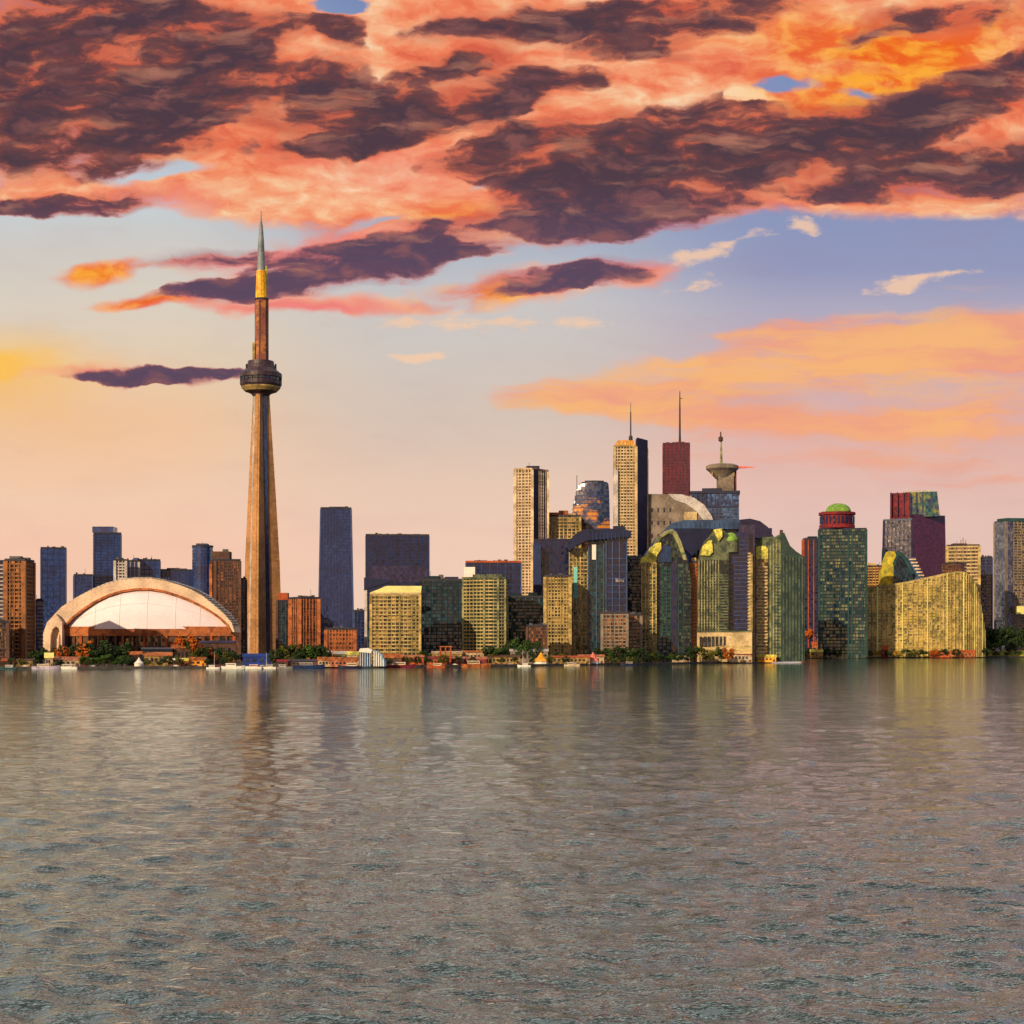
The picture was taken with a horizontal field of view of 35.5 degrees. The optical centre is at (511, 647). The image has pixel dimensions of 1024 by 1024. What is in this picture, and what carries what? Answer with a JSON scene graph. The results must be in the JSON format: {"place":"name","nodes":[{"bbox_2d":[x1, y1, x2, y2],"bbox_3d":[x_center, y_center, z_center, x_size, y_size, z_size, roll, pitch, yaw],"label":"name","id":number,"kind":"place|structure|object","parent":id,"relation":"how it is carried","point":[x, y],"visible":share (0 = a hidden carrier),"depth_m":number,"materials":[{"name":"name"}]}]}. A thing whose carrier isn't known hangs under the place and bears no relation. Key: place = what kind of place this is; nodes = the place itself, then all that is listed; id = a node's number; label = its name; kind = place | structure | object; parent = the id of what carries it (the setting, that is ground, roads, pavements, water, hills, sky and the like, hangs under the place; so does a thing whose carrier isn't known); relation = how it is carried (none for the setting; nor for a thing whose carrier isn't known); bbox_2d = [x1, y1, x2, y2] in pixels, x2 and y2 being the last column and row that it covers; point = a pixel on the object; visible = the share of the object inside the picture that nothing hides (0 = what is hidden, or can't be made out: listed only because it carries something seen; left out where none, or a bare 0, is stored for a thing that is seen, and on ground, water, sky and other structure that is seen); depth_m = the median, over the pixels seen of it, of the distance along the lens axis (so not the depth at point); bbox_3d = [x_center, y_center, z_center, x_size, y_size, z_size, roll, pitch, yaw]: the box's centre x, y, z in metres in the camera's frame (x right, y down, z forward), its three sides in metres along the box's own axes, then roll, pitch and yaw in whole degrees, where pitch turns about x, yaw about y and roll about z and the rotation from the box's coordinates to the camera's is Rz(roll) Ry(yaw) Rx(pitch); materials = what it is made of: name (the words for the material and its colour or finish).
{"place":"outdoors","nodes":[
{"label":"outdoors","id":0,"kind":"place"},
{"bbox_2d":[0,661,657,666],"bbox_3d":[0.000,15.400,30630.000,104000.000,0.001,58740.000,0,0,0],"label":"ground","id":1,"kind":"structure","parent":0,"point":[239,663],"depth_m":1493.38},
{"bbox_2d":[0,560,3,618],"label":"apartment tower","id":2,"kind":"structure","parent":1,"relation":"on","point":[1,589],"depth_m":1453.65,"materials":[{"name":"brick"}]},
{"bbox_2d":[0,619,9,665],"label":"apartment block","id":3,"kind":"structure","parent":1,"relation":"on","point":[4,638],"depth_m":1396.03,"materials":[{"name":"brown concrete"}]},
{"bbox_2d":[3,556,35,663],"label":"apartment tower","id":4,"kind":"structure","parent":1,"relation":"on","point":[19,593],"depth_m":1431.00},
{"bbox_2d":[36,595,43,663],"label":"office block","id":5,"kind":"structure","parent":1,"relation":"on","point":[39,623],"depth_m":1500.64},
{"bbox_2d":[44,653,53,665],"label":"cabin","id":6,"kind":"object","parent":1,"relation":"on","point":[48,657],"visible":0.87,"depth_m":1335.33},
{"bbox_2d":[40,546,66,631],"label":"office tower","id":7,"kind":"structure","parent":1,"relation":"on","point":[53,577],"depth_m":2049.66,"materials":[{"name":"glass"}]},
{"bbox_2d":[53,646,70,656],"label":"tree","id":8,"kind":"object","parent":1,"relation":"on","point":[61,654],"visible":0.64,"depth_m":1392.48,"materials":[{"name":"orange plant"}]},
{"bbox_2d":[54,657,79,665],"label":"waterfront shed","id":9,"kind":"structure","parent":1,"relation":"on","point":[72,660],"depth_m":1346.17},
{"bbox_2d":[73,572,92,598],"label":"office tower","id":10,"kind":"structure","parent":1,"relation":"on","point":[83,583],"depth_m":2149.33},
{"bbox_2d":[74,640,93,665],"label":"tree","id":11,"kind":"object","parent":1,"relation":"on","point":[79,654],"visible":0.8,"depth_m":1366.44,"materials":[{"name":"orange plant"}]},
{"bbox_2d":[92,527,121,587],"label":"office tower","id":12,"kind":"structure","parent":1,"relation":"on","point":[107,546],"depth_m":2149.39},
{"bbox_2d":[99,640,123,665],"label":"tree","id":13,"kind":"object","parent":1,"relation":"on","point":[105,643],"visible":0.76,"depth_m":1364.08,"materials":[{"name":"green plant"}]},
{"bbox_2d":[113,557,127,580],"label":"office tower","id":14,"kind":"structure","parent":1,"relation":"on","point":[120,567],"depth_m":2079.81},
{"bbox_2d":[115,641,132,665],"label":"tree","id":15,"kind":"object","parent":1,"relation":"on","point":[126,646],"visible":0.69,"depth_m":1371.95,"materials":[{"name":"green plant"}]},
{"bbox_2d":[127,558,139,577],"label":"office tower","id":16,"kind":"structure","parent":1,"relation":"on","point":[133,567],"depth_m":2120.01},
{"bbox_2d":[127,651,142,665],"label":"waterfront hall","id":17,"kind":"structure","parent":1,"relation":"on","point":[135,655],"depth_m":1400.37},
{"bbox_2d":[43,576,240,662],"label":"stadium","id":18,"kind":"object","parent":1,"relation":"on","point":[140,612],"visible":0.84,"depth_m":1598.28},
{"bbox_2d":[139,557,160,577],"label":"office tower","id":19,"kind":"structure","parent":1,"relation":"on","point":[150,567],"depth_m":2140.29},
{"bbox_2d":[141,647,172,662],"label":"waterfront hall","id":20,"kind":"structure","parent":1,"relation":"on","point":[156,649],"depth_m":1460.96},
{"bbox_2d":[143,652,172,665],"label":"waterfront hall","id":21,"kind":"structure","parent":1,"relation":"on","point":[153,657],"depth_m":1390.25,"materials":[{"name":"gold metal"}]},
{"bbox_2d":[161,568,191,586],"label":"office tower","id":22,"kind":"structure","parent":1,"relation":"on","point":[183,574],"depth_m":2161.09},
{"bbox_2d":[171,645,200,664],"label":"waterfront hall","id":23,"kind":"structure","parent":1,"relation":"on","point":[180,651],"depth_m":1469.55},
{"bbox_2d":[187,634,202,655],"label":"tree","id":24,"kind":"object","parent":1,"relation":"on","point":[192,640],"visible":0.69,"depth_m":1469.86,"materials":[{"name":"orange plant"}]},
{"bbox_2d":[188,657,206,665],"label":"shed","id":25,"kind":"object","parent":1,"relation":"on","point":[198,661],"visible":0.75,"depth_m":1350.16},
{"bbox_2d":[192,542,212,594],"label":"office tower","id":26,"kind":"structure","parent":1,"relation":"on","point":[201,555],"depth_m":2052.40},
{"bbox_2d":[199,641,236,663],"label":"waterfront hall","id":27,"kind":"structure","parent":1,"relation":"on","point":[229,646],"depth_m":1500.75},
{"bbox_2d":[209,549,240,660],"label":"apartment tower","id":28,"kind":"structure","parent":1,"relation":"on","point":[224,579],"depth_m":1854.00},
{"bbox_2d":[241,576,246,660],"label":"office block","id":29,"kind":"structure","parent":1,"relation":"on","point":[244,614],"depth_m":1900.05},
{"bbox_2d":[242,653,270,664],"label":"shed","id":30,"kind":"object","parent":1,"relation":"on","point":[252,658],"visible":0.78,"depth_m":1420.24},
{"bbox_2d":[240,214,281,659],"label":"observation tower","id":31,"kind":"structure","parent":1,"relation":"on","point":[260,378],"depth_m":1982.55,"materials":[{"name":"beige concrete"}]},
{"bbox_2d":[276,593,288,649],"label":"office block","id":32,"kind":"structure","parent":1,"relation":"on","point":[282,619],"depth_m":1759.81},
{"bbox_2d":[292,648,307,658],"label":"tree","id":33,"kind":"object","parent":1,"relation":"on","point":[297,655],"visible":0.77,"depth_m":1421.16,"materials":[{"name":"green plant"}]},
{"bbox_2d":[288,659,317,665],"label":"waterfront shed","id":34,"kind":"structure","parent":1,"relation":"on","point":[291,662],"depth_m":1350.62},
{"bbox_2d":[288,595,320,658],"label":"apartment block","id":35,"kind":"structure","parent":1,"relation":"on","point":[304,620],"depth_m":1744.87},
{"bbox_2d":[304,644,319,658],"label":"tree","id":36,"kind":"object","parent":1,"relation":"on","point":[310,650],"visible":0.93,"depth_m":1423.86,"materials":[{"name":"green plant"}]},
{"bbox_2d":[314,646,331,658],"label":"tree","id":37,"kind":"object","parent":1,"relation":"on","point":[324,651],"visible":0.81,"depth_m":1422.94,"materials":[{"name":"green plant"}]},
{"bbox_2d":[317,657,329,666],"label":"waterfront shed","id":38,"kind":"structure","parent":1,"relation":"on","point":[323,660],"depth_m":1351.90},
{"bbox_2d":[318,506,353,645],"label":"office tower","id":39,"kind":"structure","parent":1,"relation":"on","point":[335,592],"depth_m":2001.60,"materials":[{"name":"glass"}]},
{"bbox_2d":[324,626,356,650],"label":"apartment block","id":40,"kind":"structure","parent":1,"relation":"on","point":[347,639],"depth_m":1559.69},
{"bbox_2d":[329,657,358,666],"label":"waterfront shed","id":41,"kind":"structure","parent":1,"relation":"on","point":[337,661],"depth_m":1345.37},
{"bbox_2d":[353,608,363,650],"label":"office block","id":42,"kind":"structure","parent":1,"relation":"on","point":[358,619],"depth_m":1749.74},
{"bbox_2d":[382,653,402,664],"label":"waterfront shed","id":43,"kind":"structure","parent":1,"relation":"on","point":[395,657],"depth_m":1440.76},
{"bbox_2d":[364,577,421,663],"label":"apartment block","id":44,"kind":"structure","parent":1,"relation":"on","point":[392,619],"depth_m":1560.02,"materials":[{"name":"concrete"}]},
{"bbox_2d":[365,533,429,597],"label":"office tower","id":45,"kind":"structure","parent":1,"relation":"on","point":[399,559],"depth_m":1999.71,"materials":[{"name":"glass"}]},
{"bbox_2d":[402,655,424,664],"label":"waterfront shed","id":46,"kind":"structure","parent":1,"relation":"on","point":[413,657],"depth_m":1450.45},
{"bbox_2d":[424,656,449,664],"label":"waterfront shed","id":47,"kind":"structure","parent":1,"relation":"on","point":[436,659],"depth_m":1455.17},
{"bbox_2d":[419,575,461,654],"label":"office tower","id":48,"kind":"structure","parent":1,"relation":"on","point":[441,610],"depth_m":1659.84,"materials":[{"name":"glass"}]},
{"bbox_2d":[431,651,462,656],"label":"waterfront hall","id":49,"kind":"structure","parent":1,"relation":"on","point":[453,653],"depth_m":1530.29,"materials":[{"name":"beige concrete"}]},
{"bbox_2d":[451,657,487,664],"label":"waterfront shed","id":50,"kind":"structure","parent":1,"relation":"on","point":[482,660],"depth_m":1465.24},
{"bbox_2d":[461,650,483,656],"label":"waterfront hall","id":51,"kind":"structure","parent":1,"relation":"on","point":[472,653],"depth_m":1540.01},
{"bbox_2d":[462,567,508,654],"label":"apartment block","id":52,"kind":"structure","parent":1,"relation":"on","point":[485,610],"depth_m":1643.30,"materials":[{"name":"concrete"}]},
{"bbox_2d":[465,559,521,595],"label":"office tower","id":53,"kind":"structure","parent":1,"relation":"on","point":[512,570],"depth_m":1740.00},
{"bbox_2d":[487,655,520,663],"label":"waterfront shed","id":54,"kind":"structure","parent":1,"relation":"on","point":[507,658],"depth_m":1530.02,"materials":[{"name":"gold metal"}]},
{"bbox_2d":[510,637,530,655],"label":"tree","id":55,"kind":"object","parent":1,"relation":"on","point":[514,641],"visible":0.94,"depth_m":1592.01,"materials":[{"name":"green plant"}]},
{"bbox_2d":[509,592,542,648],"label":"office block","id":56,"kind":"structure","parent":1,"relation":"on","point":[524,611],"depth_m":1719.95,"materials":[{"name":"black glass"}]},
{"bbox_2d":[509,649,548,662],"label":"waterfront hall","id":57,"kind":"structure","parent":1,"relation":"on","point":[525,657],"depth_m":1590.03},
{"bbox_2d":[513,466,548,595],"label":"office tower","id":58,"kind":"structure","parent":1,"relation":"on","point":[530,504],"depth_m":1952.90,"materials":[{"name":"concrete"}]},
{"bbox_2d":[527,640,542,656],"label":"tree","id":59,"kind":"object","parent":1,"relation":"on","point":[538,644],"visible":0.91,"depth_m":1588.88,"materials":[{"name":"green plant"}]},
{"bbox_2d":[526,623,546,648],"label":"apartment block","id":60,"kind":"structure","parent":1,"relation":"on","point":[535,633],"depth_m":1619.62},
{"bbox_2d":[533,538,568,595],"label":"office tower","id":61,"kind":"structure","parent":1,"relation":"on","point":[550,556],"depth_m":1829.77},
{"bbox_2d":[543,573,571,662],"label":"apartment block","id":62,"kind":"structure","parent":1,"relation":"on","point":[557,604],"depth_m":1679.37,"materials":[{"name":"concrete"}]},
{"bbox_2d":[549,511,580,547],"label":"office tower","id":63,"kind":"structure","parent":1,"relation":"on","point":[564,524],"depth_m":1989.54,"materials":[{"name":"concrete"}]},
{"bbox_2d":[552,656,590,663],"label":"waterfront shed","id":64,"kind":"structure","parent":1,"relation":"on","point":[577,659],"depth_m":1559.84,"materials":[{"name":"gold metal"}]},
{"bbox_2d":[572,480,609,547],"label":"office tower","id":65,"kind":"structure","parent":1,"relation":"on","point":[591,505],"depth_m":2017.01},
{"bbox_2d":[565,526,630,655],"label":"glass complex","id":66,"kind":"structure","parent":1,"relation":"on","point":[598,569],"depth_m":1713.68,"materials":[{"name":"glass"}]},
{"bbox_2d":[600,610,628,662],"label":"office block","id":67,"kind":"structure","parent":1,"relation":"on","point":[614,628],"depth_m":1659.54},
{"bbox_2d":[610,646,625,662],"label":"tree","id":68,"kind":"object","parent":1,"relation":"on","point":[619,650],"visible":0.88,"depth_m":1605.33,"materials":[{"name":"green plant"}]},
{"bbox_2d":[613,403,647,555],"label":"office tower","id":69,"kind":"structure","parent":1,"relation":"on","point":[630,485],"depth_m":1960.76,"materials":[{"name":"concrete"}]},
{"bbox_2d":[628,555,642,613],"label":"office tower","id":70,"kind":"structure","parent":1,"relation":"on","point":[634,584],"depth_m":1789.91,"materials":[{"name":"black glass"}]},
{"bbox_2d":[629,612,642,662],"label":"office block","id":71,"kind":"structure","parent":1,"relation":"on","point":[635,630],"depth_m":1689.46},
{"bbox_2d":[634,648,649,662],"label":"tree","id":72,"kind":"object","parent":1,"relation":"on","point":[645,656],"visible":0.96,"depth_m":1608.27,"materials":[{"name":"green plant"}]},
{"bbox_2d":[662,391,689,495],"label":"office tower","id":73,"kind":"structure","parent":1,"relation":"on","point":[675,467],"depth_m":2119.97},
{"bbox_2d":[648,494,712,546],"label":"office tower","id":74,"kind":"structure","parent":1,"relation":"on","point":[665,511],"depth_m":1990.00,"materials":[{"name":"concrete"}]},
{"bbox_2d":[689,558,698,661],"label":"apartment tower","id":75,"kind":"structure","parent":1,"relation":"on","point":[693,566],"depth_m":1774.33,"materials":[{"name":"brown concrete"}]},
{"bbox_2d":[643,519,773,562],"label":"arched hall","id":76,"kind":"structure","parent":1,"relation":"on","point":[693,535],"depth_m":1920.00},
{"bbox_2d":[690,488,739,519],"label":"office tower","id":77,"kind":"structure","parent":1,"relation":"on","point":[719,503],"depth_m":2001.58,"materials":[{"name":"glass"}]},
{"bbox_2d":[697,525,754,661],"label":"apartment tower","id":78,"kind":"structure","parent":1,"relation":"on","point":[726,590],"depth_m":1770.39,"materials":[{"name":"glass"}]},
{"bbox_2d":[722,647,734,661],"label":"tree","id":79,"kind":"object","parent":1,"relation":"on","point":[727,653],"visible":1,"depth_m":1731.61,"materials":[{"name":"orange plant"}]},
{"bbox_2d":[730,652,752,661],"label":"pavilion","id":80,"kind":"structure","parent":1,"relation":"on","point":[742,658],"depth_m":1759.77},
{"bbox_2d":[756,655,776,661],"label":"waterfront shed","id":81,"kind":"structure","parent":1,"relation":"on","point":[766,658],"depth_m":1790.35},
{"bbox_2d":[755,530,804,661],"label":"apartment tower","id":82,"kind":"structure","parent":1,"relation":"on","point":[779,596],"depth_m":1800.00,"materials":[{"name":"glass"}]},
{"bbox_2d":[802,536,817,656],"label":"office tower","id":83,"kind":"structure","parent":1,"relation":"on","point":[810,549],"depth_m":2649.85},
{"bbox_2d":[810,649,822,657],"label":"waterfront shed","id":84,"kind":"structure","parent":1,"relation":"on","point":[816,653],"depth_m":2600.60,"materials":[{"name":"gold metal"}]},
{"bbox_2d":[818,503,866,657],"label":"apartment tower","id":85,"kind":"structure","parent":1,"relation":"on","point":[842,583],"depth_m":2619.77,"materials":[{"name":"glass"}]},
{"bbox_2d":[867,563,881,586],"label":"apartment block","id":86,"kind":"structure","parent":1,"relation":"on","point":[873,570],"depth_m":2899.80,"materials":[{"name":"beige concrete"}]},
{"bbox_2d":[881,490,945,577],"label":"office tower","id":87,"kind":"structure","parent":1,"relation":"on","point":[914,525],"depth_m":3065.84,"materials":[{"name":"stone"}]},
{"bbox_2d":[867,571,985,656],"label":"apartment block","id":88,"kind":"structure","parent":1,"relation":"on","point":[943,611],"depth_m":2732.61,"materials":[{"name":"concrete"}]},
{"bbox_2d":[941,560,966,573],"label":"office block","id":89,"kind":"structure","parent":1,"relation":"on","point":[954,566],"depth_m":2854.87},
{"bbox_2d":[945,540,980,601],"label":"office tower","id":90,"kind":"structure","parent":1,"relation":"on","point":[969,555],"depth_m":2956.58,"materials":[{"name":"concrete"}]},
{"bbox_2d":[953,650,974,656],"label":"waterfront shed","id":91,"kind":"structure","parent":1,"relation":"on","point":[967,653],"depth_m":2729.78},
{"bbox_2d":[981,555,992,650],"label":"office tower","id":92,"kind":"structure","parent":1,"relation":"on","point":[987,585],"depth_m":3099.21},
{"bbox_2d":[993,518,1023,650],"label":"office tower","id":93,"kind":"structure","parent":1,"relation":"on","point":[1008,571],"depth_m":3263.65,"materials":[{"name":"glass"}]},
{"bbox_2d":[0,657,1023,1023],"bbox_3d":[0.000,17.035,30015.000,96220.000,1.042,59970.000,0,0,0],"label":"water","id":94,"kind":"structure","parent":0,"point":[822,841],"depth_m":138.17,"materials":[{"name":"liquid"}]},
{"bbox_2d":[31,664,59,668],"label":"motor boat","id":95,"kind":"object","parent":94,"relation":"on","point":[43,666],"visible":0.82,"depth_m":1282.75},
{"bbox_2d":[221,663,244,668],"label":"motor boat","id":96,"kind":"object","parent":94,"relation":"on","point":[230,666],"visible":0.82,"depth_m":1310.01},
{"bbox_2d":[293,663,324,668],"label":"barge","id":97,"kind":"object","parent":94,"relation":"on","point":[306,666],"visible":0.89,"depth_m":1315.28},
{"bbox_2d":[338,663,361,668],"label":"tour boat","id":98,"kind":"object","parent":94,"relation":"on","point":[351,666],"visible":1,"depth_m":1320.07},
{"bbox_2d":[388,662,415,667],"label":"tour boat","id":99,"kind":"object","parent":94,"relation":"on","point":[399,665],"visible":0.82,"depth_m":1369.69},
{"bbox_2d":[461,661,490,666],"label":"ferry","id":100,"kind":"object","parent":94,"relation":"on","point":[473,664],"visible":0.82,"depth_m":1422.50,"materials":[{"name":"metal"}]},
{"bbox_2d":[0,0,1023,609],"label":"sky","id":101,"kind":"structure","parent":0,"point":[494,230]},
{"bbox_2d":[17,656,1023,668],"bbox_3d":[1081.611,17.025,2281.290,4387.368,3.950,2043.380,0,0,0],"label":"quay","id":102,"kind":"structure","parent":0,"point":[183,667],"depth_m":1429.43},
{"bbox_2d":[359,648,385,666],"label":"ferry terminal","id":103,"kind":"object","parent":102,"relation":"on","point":[365,657],"visible":0.95,"depth_m":1344.19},
{"bbox_2d":[640,529,690,661],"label":"apartment tower","id":104,"kind":"structure","parent":0,"point":[665,593],"depth_m":1759.04,"materials":[{"name":"glass"}]},
{"bbox_2d":[706,432,754,490],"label":"saucer tower","id":105,"kind":"structure","parent":0,"point":[724,474],"depth_m":2059.00,"materials":[{"name":"beige concrete"}]},
{"bbox_2d":[879,551,923,585],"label":"peaked building","id":106,"kind":"structure","parent":0,"point":[898,567],"depth_m":2880.00,"materials":[{"name":"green metal"}]},
{"bbox_2d":[986,651,1023,655],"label":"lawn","id":107,"kind":"structure","parent":0,"point":[1002,654],"depth_m":3016.50,"materials":[{"name":"green plant"}]},
{"bbox_2d":[986,628,1003,651],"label":"tree","id":108,"kind":"object","parent":107,"relation":"on","point":[996,639],"visible":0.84,"depth_m":3045.76,"materials":[{"name":"green plant"}]},
{"bbox_2d":[1004,625,1023,648],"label":"tree","id":109,"kind":"object","parent":107,"relation":"on","point":[1015,640],"visible":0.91,"depth_m":3054.84,"materials":[{"name":"green plant"}]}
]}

